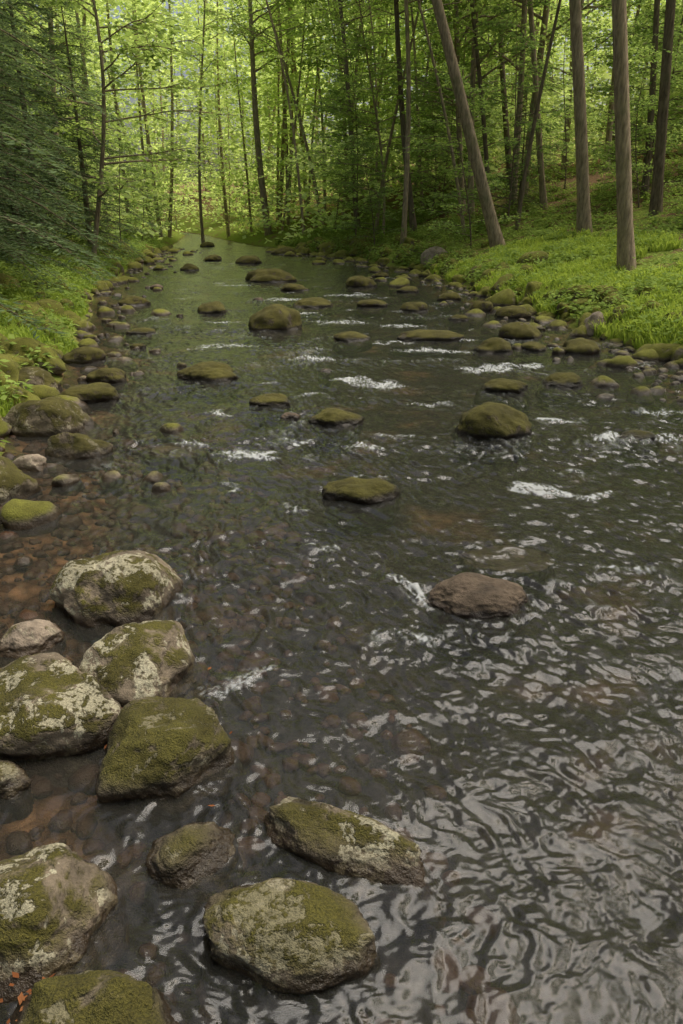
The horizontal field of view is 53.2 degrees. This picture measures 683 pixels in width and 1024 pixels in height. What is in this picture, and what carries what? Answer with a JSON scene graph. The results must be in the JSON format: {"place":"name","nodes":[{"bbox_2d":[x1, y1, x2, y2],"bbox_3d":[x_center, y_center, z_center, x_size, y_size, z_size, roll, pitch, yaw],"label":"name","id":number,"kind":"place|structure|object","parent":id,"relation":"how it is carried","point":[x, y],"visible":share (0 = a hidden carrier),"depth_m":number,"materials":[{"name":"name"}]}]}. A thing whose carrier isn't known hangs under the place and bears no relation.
{"place":"outdoors","nodes":[
{"label":"outdoors","id":0,"kind":"place"},
{"bbox_2d":[2,0,672,190],"label":"sky","id":1,"kind":"structure","parent":0,"point":[132,100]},
{"bbox_2d":[0,130,682,1023],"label":"ground","id":2,"kind":"structure","parent":0,"point":[576,888],"depth_m":3.60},
{"bbox_2d":[0,760,34,819],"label":"mossy boulder","id":3,"kind":"object","parent":2,"relation":"on","point":[17,798],"visible":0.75,"depth_m":2.33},
{"bbox_2d":[0,456,42,506],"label":"mossy boulder","id":4,"kind":"object","parent":2,"relation":"on","point":[16,482],"visible":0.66,"depth_m":4.70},
{"bbox_2d":[12,454,46,477],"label":"pale boulder","id":5,"kind":"object","parent":2,"relation":"on","point":[32,465],"visible":0.56,"depth_m":5.23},
{"bbox_2d":[0,619,65,667],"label":"pale boulder","id":6,"kind":"object","parent":2,"relation":"on","point":[21,639],"visible":0.7,"depth_m":3.09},
{"bbox_2d":[0,223,68,339],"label":"hemlock tree","id":7,"kind":"object","parent":2,"relation":"on","point":[29,315],"visible":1,"depth_m":7.98,"materials":[{"name":"green plant"}]},
{"bbox_2d":[0,42,76,288],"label":"hemlock tree","id":8,"kind":"object","parent":2,"relation":"on","point":[7,245],"visible":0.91,"depth_m":11.27,"materials":[{"name":"green plant"}]},
{"bbox_2d":[18,366,59,391],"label":"mossy boulder","id":9,"kind":"object","parent":2,"relation":"on","point":[37,376],"visible":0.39,"depth_m":7.41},
{"bbox_2d":[0,0,90,236],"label":"hemlock tree","id":10,"kind":"object","parent":2,"relation":"on","point":[39,96],"visible":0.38,"depth_m":18.03,"materials":[{"name":"green plant"}]},
{"bbox_2d":[0,19,101,297],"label":"hemlock tree","id":11,"kind":"object","parent":2,"relation":"on","point":[4,178],"visible":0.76,"depth_m":13.12,"materials":[{"name":"green plant"}]},
{"bbox_2d":[2,397,102,442],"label":"mossy boulder","id":12,"kind":"object","parent":2,"relation":"on","point":[44,420],"visible":0.62,"depth_m":6.08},
{"bbox_2d":[0,0,105,235],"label":"hemlock tree","id":13,"kind":"object","parent":2,"relation":"on","point":[42,88],"visible":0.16,"depth_m":24.33,"materials":[{"name":"green plant"}]},
{"bbox_2d":[0,0,110,280],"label":"hemlock tree","id":14,"kind":"object","parent":2,"relation":"on","point":[26,117],"visible":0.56,"depth_m":14.63,"materials":[{"name":"green plant"}]},
{"bbox_2d":[0,2,116,268],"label":"hemlock tree","id":15,"kind":"object","parent":2,"relation":"on","point":[33,107],"visible":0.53,"depth_m":17.39,"materials":[{"name":"green plant"}]},
{"bbox_2d":[0,652,121,787],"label":"lichen boulder","id":16,"kind":"object","parent":2,"relation":"on","point":[59,713],"visible":0.71,"depth_m":2.50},
{"bbox_2d":[0,0,124,291],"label":"hemlock tree","id":17,"kind":"object","parent":2,"relation":"on","point":[12,142],"visible":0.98,"depth_m":10.36,"materials":[{"name":"green plant"}]},
{"bbox_2d":[0,244,126,416],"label":"stream bank grass","id":18,"kind":"structure","parent":2,"relation":"on","point":[22,331],"depth_m":12.09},
{"bbox_2d":[0,843,129,1020],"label":"lichen boulder","id":19,"kind":"object","parent":2,"relation":"on","point":[63,909],"visible":0.88,"depth_m":1.83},
{"bbox_2d":[0,0,137,261],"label":"hemlock tree","id":20,"kind":"object","parent":2,"relation":"on","point":[18,3],"visible":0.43,"depth_m":21.09,"materials":[{"name":"green plant"}]},
{"bbox_2d":[1,0,140,226],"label":"deciduous tree","id":21,"kind":"object","parent":2,"relation":"on","point":[50,24],"visible":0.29,"depth_m":32.35,"materials":[{"name":"green plant"}]},
{"bbox_2d":[44,432,113,471],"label":"mossy boulder","id":22,"kind":"object","parent":2,"relation":"on","point":[77,452],"visible":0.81,"depth_m":5.55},
{"bbox_2d":[15,0,147,217],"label":"young tree","id":23,"kind":"object","parent":2,"relation":"on","point":[70,50],"visible":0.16,"depth_m":35.67,"materials":[{"name":"green plant"}]},
{"bbox_2d":[62,346,105,367],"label":"mossy river rock","id":24,"kind":"object","parent":2,"relation":"on","point":[83,356],"visible":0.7,"depth_m":9.07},
{"bbox_2d":[59,382,128,412],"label":"mossy river rock","id":25,"kind":"object","parent":2,"relation":"on","point":[102,396],"visible":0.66,"depth_m":7.18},
{"bbox_2d":[25,0,165,261],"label":"hemlock tree","id":26,"kind":"object","parent":2,"relation":"on","point":[79,140],"visible":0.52,"depth_m":25.45,"materials":[{"name":"green plant"}]},
{"bbox_2d":[9,970,186,1023],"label":"mossy boulder","id":27,"kind":"object","parent":2,"relation":"on","point":[100,997],"visible":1,"depth_m":1.61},
{"bbox_2d":[86,368,127,392],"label":"mossy river rock","id":28,"kind":"object","parent":2,"relation":"on","point":[113,377],"visible":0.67,"depth_m":8.00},
{"bbox_2d":[72,62,159,248],"bbox_3d":[-9.478,-14.103,27.727,3.655,7.261,3.059,10,29,8],"label":"understory tree","id":29,"kind":"object","parent":2,"relation":"on","point":[109,108],"visible":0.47,"depth_m":27.79,"materials":[{"name":"green plant"}]},
{"bbox_2d":[49,550,190,644],"bbox_3d":[-1.159,0.456,3.492,0.696,0.482,0.574,0,24,0],"label":"lichen boulder","id":30,"kind":"object","parent":2,"relation":"on","point":[97,598],"visible":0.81,"depth_m":3.33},
{"bbox_2d":[0,0,250,256],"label":"young tree","id":31,"kind":"object","parent":2,"relation":"on","point":[133,51],"visible":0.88,"depth_m":20.87,"materials":[{"name":"green plant"}]},
{"bbox_2d":[124,327,158,345],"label":"mossy river rock","id":32,"kind":"object","parent":2,"relation":"on","point":[138,333],"visible":0.86,"depth_m":11.22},
{"bbox_2d":[108,132,175,240],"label":"understory tree","id":33,"kind":"object","parent":2,"relation":"on","point":[125,144],"visible":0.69,"depth_m":36.54,"materials":[{"name":"green plant"}]},
{"bbox_2d":[79,620,205,707],"bbox_3d":[-0.919,0.699,2.959,0.616,0.422,0.562,10,25,21],"label":"lichen boulder","id":34,"kind":"object","parent":2,"relation":"on","point":[124,664],"visible":0.71,"depth_m":2.82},
{"bbox_2d":[95,696,242,841],"bbox_3d":[-0.632,0.932,2.526,0.505,0.445,0.527,-7,24,-16],"label":"mossy boulder","id":35,"kind":"object","parent":2,"relation":"on","point":[168,765],"visible":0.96,"depth_m":2.35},
{"bbox_2d":[139,443,208,477],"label":"submerged rock","id":36,"kind":"object","parent":2,"relation":"on","point":[179,460],"visible":0.96,"depth_m":5.68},
{"bbox_2d":[144,821,242,929],"bbox_3d":[-0.458,1.120,2.119,0.270,0.284,0.275,3,24,6],"label":"mossy boulder","id":37,"kind":"object","parent":2,"relation":"on","point":[192,867],"visible":0.94,"depth_m":2.04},
{"bbox_2d":[149,0,259,242],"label":"deciduous tree","id":38,"kind":"object","parent":2,"relation":"on","point":[214,26],"visible":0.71,"depth_m":43.75,"materials":[{"name":"green plant"}]},
{"bbox_2d":[174,361,246,398],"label":"mossy river rock","id":39,"kind":"object","parent":2,"relation":"on","point":[213,374],"visible":0.96,"depth_m":8.11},
{"bbox_2d":[196,301,232,325],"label":"mossy river rock","id":40,"kind":"object","parent":2,"relation":"on","point":[210,309],"visible":0.93,"depth_m":13.64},
{"bbox_2d":[216,0,300,235],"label":"deciduous tree","id":41,"kind":"object","parent":2,"relation":"on","point":[260,171],"visible":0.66,"depth_m":42.59,"materials":[{"name":"green plant"}]},
{"bbox_2d":[0,407,520,1023],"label":"streambed pebbles","id":42,"kind":"object","parent":2,"relation":"on","point":[488,1003],"visible":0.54,"depth_m":3.06,"materials":[{"name":"stone"}]},
{"bbox_2d":[242,268,296,291],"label":"mossy river rock","id":43,"kind":"object","parent":2,"relation":"on","point":[274,275],"visible":0.69,"depth_m":20.06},
{"bbox_2d":[249,393,293,426],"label":"mossy river rock","id":44,"kind":"object","parent":2,"relation":"on","point":[264,407],"visible":0.84,"depth_m":7.04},
{"bbox_2d":[243,304,302,346],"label":"mossy river rock","id":45,"kind":"object","parent":2,"relation":"on","point":[275,318],"visible":0.87,"depth_m":11.61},
{"bbox_2d":[200,0,349,234],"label":"deciduous tree","id":46,"kind":"object","parent":2,"relation":"on","point":[289,105],"visible":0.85,"depth_m":37.73,"materials":[{"name":"green plant"}]},
{"bbox_2d":[210,0,343,223],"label":"deciduous tree","id":47,"kind":"object","parent":2,"relation":"on","point":[290,85],"visible":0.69,"depth_m":40.06,"materials":[{"name":"green plant"}]},
{"bbox_2d":[192,878,381,1023],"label":"mossy boulder","id":48,"kind":"object","parent":2,"relation":"on","point":[280,951],"visible":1,"depth_m":1.79,"materials":[{"name":"stone"}]},
{"bbox_2d":[279,412,301,441],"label":"river boulder","id":49,"kind":"object","parent":2,"relation":"on","point":[285,426],"visible":0.99,"depth_m":6.59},
{"bbox_2d":[292,297,333,317],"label":"mossy river rock","id":50,"kind":"object","parent":2,"relation":"on","point":[314,303],"visible":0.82,"depth_m":14.54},
{"bbox_2d":[308,408,363,445],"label":"mossy river rock","id":51,"kind":"object","parent":2,"relation":"on","point":[340,424],"visible":0.97,"depth_m":6.40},
{"bbox_2d":[0,0,682,243],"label":"distant forest","id":52,"kind":"object","parent":2,"relation":"on","point":[278,135],"visible":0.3,"depth_m":46.85,"materials":[{"name":"green plant"}]},
{"bbox_2d":[0,228,682,566],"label":"bank stones","id":53,"kind":"object","parent":2,"relation":"on","point":[25,518],"visible":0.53,"depth_m":10.20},
{"bbox_2d":[0,155,682,442],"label":"ground cover plants","id":54,"kind":"object","parent":2,"relation":"on","point":[539,232],"visible":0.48,"depth_m":20.36,"materials":[{"name":"green plant"}]},
{"bbox_2d":[290,0,404,168],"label":"deciduous tree","id":55,"kind":"object","parent":2,"relation":"on","point":[310,63],"visible":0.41,"depth_m":39.56,"materials":[{"name":"green plant"}]},
{"bbox_2d":[309,38,388,235],"bbox_3d":[0.159,-16.468,31.208,3.860,8.706,4.612,-3,20,4],"label":"understory tree","id":56,"kind":"object","parent":2,"relation":"on","point":[338,77],"visible":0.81,"depth_m":30.67,"materials":[{"name":"green plant"}]},
{"bbox_2d":[302,28,396,226],"bbox_3d":[0.126,-20.173,37.130,6.410,9.631,5.083,19,30,36],"label":"understory tree","id":57,"kind":"object","parent":2,"relation":"on","point":[356,85],"visible":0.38,"depth_m":36.33,"materials":[{"name":"green plant"}]},
{"bbox_2d":[333,331,372,354],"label":"mossy river rock","id":58,"kind":"object","parent":2,"relation":"on","point":[354,338],"visible":0.95,"depth_m":10.67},
{"bbox_2d":[262,796,450,935],"bbox_3d":[0.021,1.126,2.180,0.662,0.383,0.267,11,26,24],"label":"lichen boulder","id":59,"kind":"object","parent":2,"relation":"on","point":[381,876],"visible":0.91,"depth_m":2.06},
{"bbox_2d":[340,275,377,296],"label":"mossy river rock","id":60,"kind":"object","parent":2,"relation":"on","point":[361,281],"visible":0.8,"depth_m":18.64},
{"bbox_2d":[320,477,400,531],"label":"mossy river rock","id":61,"kind":"object","parent":2,"relation":"on","point":[353,504],"visible":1,"depth_m":4.71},
{"bbox_2d":[338,0,404,229],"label":"deciduous tree","id":62,"kind":"object","parent":2,"relation":"on","point":[346,68],"visible":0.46,"depth_m":33.98,"materials":[{"name":"brown plant"}]},
{"bbox_2d":[355,299,387,317],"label":"mossy river rock","id":63,"kind":"object","parent":2,"relation":"on","point":[374,303],"visible":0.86,"depth_m":14.63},
{"bbox_2d":[334,135,411,242],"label":"understory tree","id":64,"kind":"object","parent":2,"relation":"on","point":[383,193],"visible":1,"depth_m":28.87,"materials":[{"name":"green plant"}]},
{"bbox_2d":[290,0,460,236],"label":"young tree","id":65,"kind":"object","parent":2,"relation":"on","point":[382,33],"visible":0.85,"depth_m":30.24,"materials":[{"name":"green plant"}]},
{"bbox_2d":[328,0,465,231],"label":"deciduous tree","id":66,"kind":"object","parent":2,"relation":"on","point":[396,107],"visible":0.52,"depth_m":31.52,"materials":[{"name":"green plant"}]},
{"bbox_2d":[384,0,432,231],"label":"deciduous tree","id":67,"kind":"object","parent":2,"relation":"on","point":[411,210],"visible":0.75,"depth_m":29.80,"materials":[{"name":"brown plant"}]},
{"bbox_2d":[399,302,429,323],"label":"mossy river rock","id":68,"kind":"object","parent":2,"relation":"on","point":[411,308],"visible":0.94,"depth_m":13.92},
{"bbox_2d":[387,0,467,197],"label":"understory tree","id":69,"kind":"object","parent":2,"relation":"on","point":[424,40],"visible":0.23,"depth_m":37.57,"materials":[{"name":"green plant"}]},
{"bbox_2d":[391,329,464,354],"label":"mossy river rock","id":70,"kind":"object","parent":2,"relation":"on","point":[421,337],"visible":0.96,"depth_m":10.71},
{"bbox_2d":[400,0,459,244],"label":"deciduous tree","id":71,"kind":"object","parent":2,"relation":"on","point":[403,234],"visible":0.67,"depth_m":27.31,"materials":[{"name":"grey plant"}]},
{"bbox_2d":[377,72,490,214],"bbox_3d":[4.550,-17.286,32.962,5.699,6.430,5.881,2,24,4],"label":"understory tree","id":72,"kind":"object","parent":2,"relation":"on","point":[401,180],"visible":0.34,"depth_m":32.70,"materials":[{"name":"green plant"}]},
{"bbox_2d":[402,59,478,213],"bbox_3d":[4.699,-17.792,32.458,3.899,7.101,3.263,15,30,29],"label":"understory tree","id":73,"kind":"object","parent":2,"relation":"on","point":[438,117],"visible":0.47,"depth_m":32.62,"materials":[{"name":"green plant"}]},
{"bbox_2d":[417,0,497,234],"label":"deciduous tree","id":74,"kind":"object","parent":2,"relation":"on","point":[477,9],"visible":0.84,"depth_m":24.85,"materials":[{"name":"grey plant"}]},
{"bbox_2d":[368,0,562,163],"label":"young tree","id":75,"kind":"object","parent":2,"relation":"on","point":[484,79],"visible":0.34,"depth_m":33.64,"materials":[{"name":"green plant"}]},
{"bbox_2d":[411,67,520,182],"bbox_3d":[6.466,-19.970,36.602,5.717,6.394,5.519,16,28,32],"label":"understory tree","id":76,"kind":"object","parent":2,"relation":"on","point":[433,155],"visible":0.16,"depth_m":36.21,"materials":[{"name":"green plant"}]},
{"bbox_2d":[402,56,533,248],"bbox_3d":[4.128,-11.837,23.026,4.353,6.048,3.976,-1,24,-3],"label":"understory tree","id":77,"kind":"object","parent":2,"relation":"on","point":[458,171],"visible":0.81,"depth_m":23.13,"materials":[{"name":"green plant"}]},
{"bbox_2d":[431,0,505,247],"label":"deciduous tree","id":78,"kind":"object","parent":2,"relation":"on","point":[494,233],"visible":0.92,"depth_m":20.87,"materials":[{"name":"brown plant"}]},
{"bbox_2d":[363,0,592,217],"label":"deciduous tree","id":79,"kind":"object","parent":2,"relation":"on","point":[473,83],"visible":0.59,"depth_m":28.60,"materials":[{"name":"green plant"}]},
{"bbox_2d":[470,0,490,191],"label":"deciduous tree","id":80,"kind":"object","parent":2,"relation":"on","point":[483,122],"visible":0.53,"depth_m":28.30,"materials":[{"name":"brown plant"}]},
{"bbox_2d":[426,572,534,650],"bbox_3d":[0.720,0.513,3.492,0.579,0.366,0.381,0,24,0],"label":"river boulder","id":81,"kind":"object","parent":2,"relation":"on","point":[486,613],"visible":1,"depth_m":3.38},
{"bbox_2d":[411,0,556,210],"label":"deciduous tree","id":82,"kind":"object","parent":2,"relation":"on","point":[483,71],"visible":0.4,"depth_m":30.44,"materials":[{"name":"green plant"}]},
{"bbox_2d":[450,402,533,460],"bbox_3d":[1.374,-0.730,6.213,0.736,0.535,0.571,0,24,0],"label":"mossy river rock","id":83,"kind":"object","parent":2,"relation":"on","point":[496,423],"visible":0.95,"depth_m":6.03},
{"bbox_2d":[472,337,514,367],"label":"mossy river rock","id":84,"kind":"object","parent":2,"relation":"on","point":[493,347],"visible":0.94,"depth_m":9.72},
{"bbox_2d":[420,0,567,205],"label":"deciduous tree","id":85,"kind":"object","parent":2,"relation":"on","point":[488,45],"visible":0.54,"depth_m":27.78,"materials":[{"name":"green plant"}]},
{"bbox_2d":[474,378,529,413],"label":"mossy river rock","id":86,"kind":"object","parent":2,"relation":"on","point":[507,387],"visible":0.79,"depth_m":7.54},
{"bbox_2d":[497,4,511,188],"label":"deciduous tree","id":87,"kind":"object","parent":2,"relation":"on","point":[505,111],"visible":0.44,"depth_m":33.04,"materials":[{"name":"brown plant"}]},
{"bbox_2d":[459,545,555,598],"bbox_3d":[0.975,0.384,4.005,0.583,0.298,0.360,0,24,0],"label":"submerged rock","id":88,"kind":"object","parent":2,"relation":"on","point":[528,570],"visible":0.83,"depth_m":3.90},
{"bbox_2d":[446,0,573,224],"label":"understory tree","id":89,"kind":"object","parent":2,"relation":"on","point":[521,64],"visible":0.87,"depth_m":24.90,"materials":[{"name":"green plant"}]},
{"bbox_2d":[490,305,531,322],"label":"mossy river rock","id":90,"kind":"object","parent":2,"relation":"on","point":[513,313],"visible":0.62,"depth_m":12.97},
{"bbox_2d":[498,322,542,345],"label":"mossy river rock","id":91,"kind":"object","parent":2,"relation":"on","point":[519,331],"visible":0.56,"depth_m":10.77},
{"bbox_2d":[493,88,548,211],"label":"hemlock tree","id":92,"kind":"object","parent":2,"relation":"on","point":[523,150],"visible":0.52,"depth_m":27.48,"materials":[{"name":"green plant"}]},
{"bbox_2d":[517,341,548,366],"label":"mossy river rock","id":93,"kind":"object","parent":2,"relation":"on","point":[535,349],"visible":0.95,"depth_m":9.88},
{"bbox_2d":[527,0,547,209],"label":"deciduous tree","id":94,"kind":"object","parent":2,"relation":"on","point":[542,186],"visible":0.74,"depth_m":26.28,"materials":[{"name":"grey plant"}]},
{"bbox_2d":[514,0,561,230],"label":"deciduous tree","id":95,"kind":"object","parent":2,"relation":"on","point":[522,190],"visible":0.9,"depth_m":23.60,"materials":[{"name":"brown plant"}]},
{"bbox_2d":[429,227,682,348],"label":"stream bank grass","id":96,"kind":"structure","parent":2,"relation":"on","point":[609,330],"depth_m":14.28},
{"bbox_2d":[535,372,585,404],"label":"mossy river rock","id":97,"kind":"object","parent":2,"relation":"on","point":[564,381],"visible":0.95,"depth_m":7.83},
{"bbox_2d":[511,4,614,188],"bbox_3d":[9.558,-17.565,29.210,4.554,7.519,4.452,-3,24,-6],"label":"understory tree","id":98,"kind":"object","parent":2,"relation":"on","point":[563,13],"visible":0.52,"depth_m":29.28,"materials":[{"name":"green plant"}]},
{"bbox_2d":[492,0,640,196],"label":"deciduous tree","id":99,"kind":"object","parent":2,"relation":"on","point":[544,17],"visible":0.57,"depth_m":28.44,"materials":[{"name":"grey plant"}]},
{"bbox_2d":[494,0,659,170],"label":"deciduous tree","id":100,"kind":"object","parent":2,"relation":"on","point":[605,45],"visible":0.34,"depth_m":35.63,"materials":[{"name":"green plant"}]},
{"bbox_2d":[569,0,592,232],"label":"deciduous tree","id":101,"kind":"object","parent":2,"relation":"on","point":[583,218],"visible":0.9,"depth_m":19.07,"materials":[{"name":"grey plant"}]},
{"bbox_2d":[562,337,601,368],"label":"mossy river rock","id":102,"kind":"object","parent":2,"relation":"on","point":[580,349],"visible":0.8,"depth_m":9.61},
{"bbox_2d":[586,0,655,144],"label":"understory tree","id":103,"kind":"object","parent":2,"relation":"on","point":[609,56],"visible":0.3,"depth_m":36.30,"materials":[{"name":"green plant"}]},
{"bbox_2d":[611,0,636,270],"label":"deciduous tree","id":104,"kind":"object","parent":2,"relation":"on","point":[626,252],"visible":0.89,"depth_m":13.15,"materials":[{"name":"brown plant"}]},
{"bbox_2d":[573,5,682,176],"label":"understory tree","id":105,"kind":"object","parent":2,"relation":"on","point":[638,125],"visible":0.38,"depth_m":25.02,"materials":[{"name":"green plant"}]},
{"bbox_2d":[586,41,682,207],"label":"understory tree","id":106,"kind":"object","parent":2,"relation":"on","point":[645,105],"visible":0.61,"depth_m":21.66,"materials":[{"name":"green plant"}]},
{"bbox_2d":[610,430,659,465],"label":"mossy river rock","id":107,"kind":"object","parent":2,"relation":"on","point":[643,439],"visible":0.97,"depth_m":5.96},
{"bbox_2d":[594,0,682,175],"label":"understory tree","id":108,"kind":"object","parent":2,"relation":"on","point":[660,42],"visible":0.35,"depth_m":23.85,"materials":[{"name":"green plant"}]},
{"bbox_2d":[640,0,659,196],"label":"deciduous tree","id":109,"kind":"object","parent":2,"relation":"on","point":[647,157],"visible":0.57,"depth_m":23.25,"materials":[{"name":"brown plant"}]},
{"bbox_2d":[648,0,675,215],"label":"deciduous tree","id":110,"kind":"object","parent":2,"relation":"on","point":[656,201],"visible":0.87,"depth_m":19.04,"materials":[{"name":"brown plant"}]},
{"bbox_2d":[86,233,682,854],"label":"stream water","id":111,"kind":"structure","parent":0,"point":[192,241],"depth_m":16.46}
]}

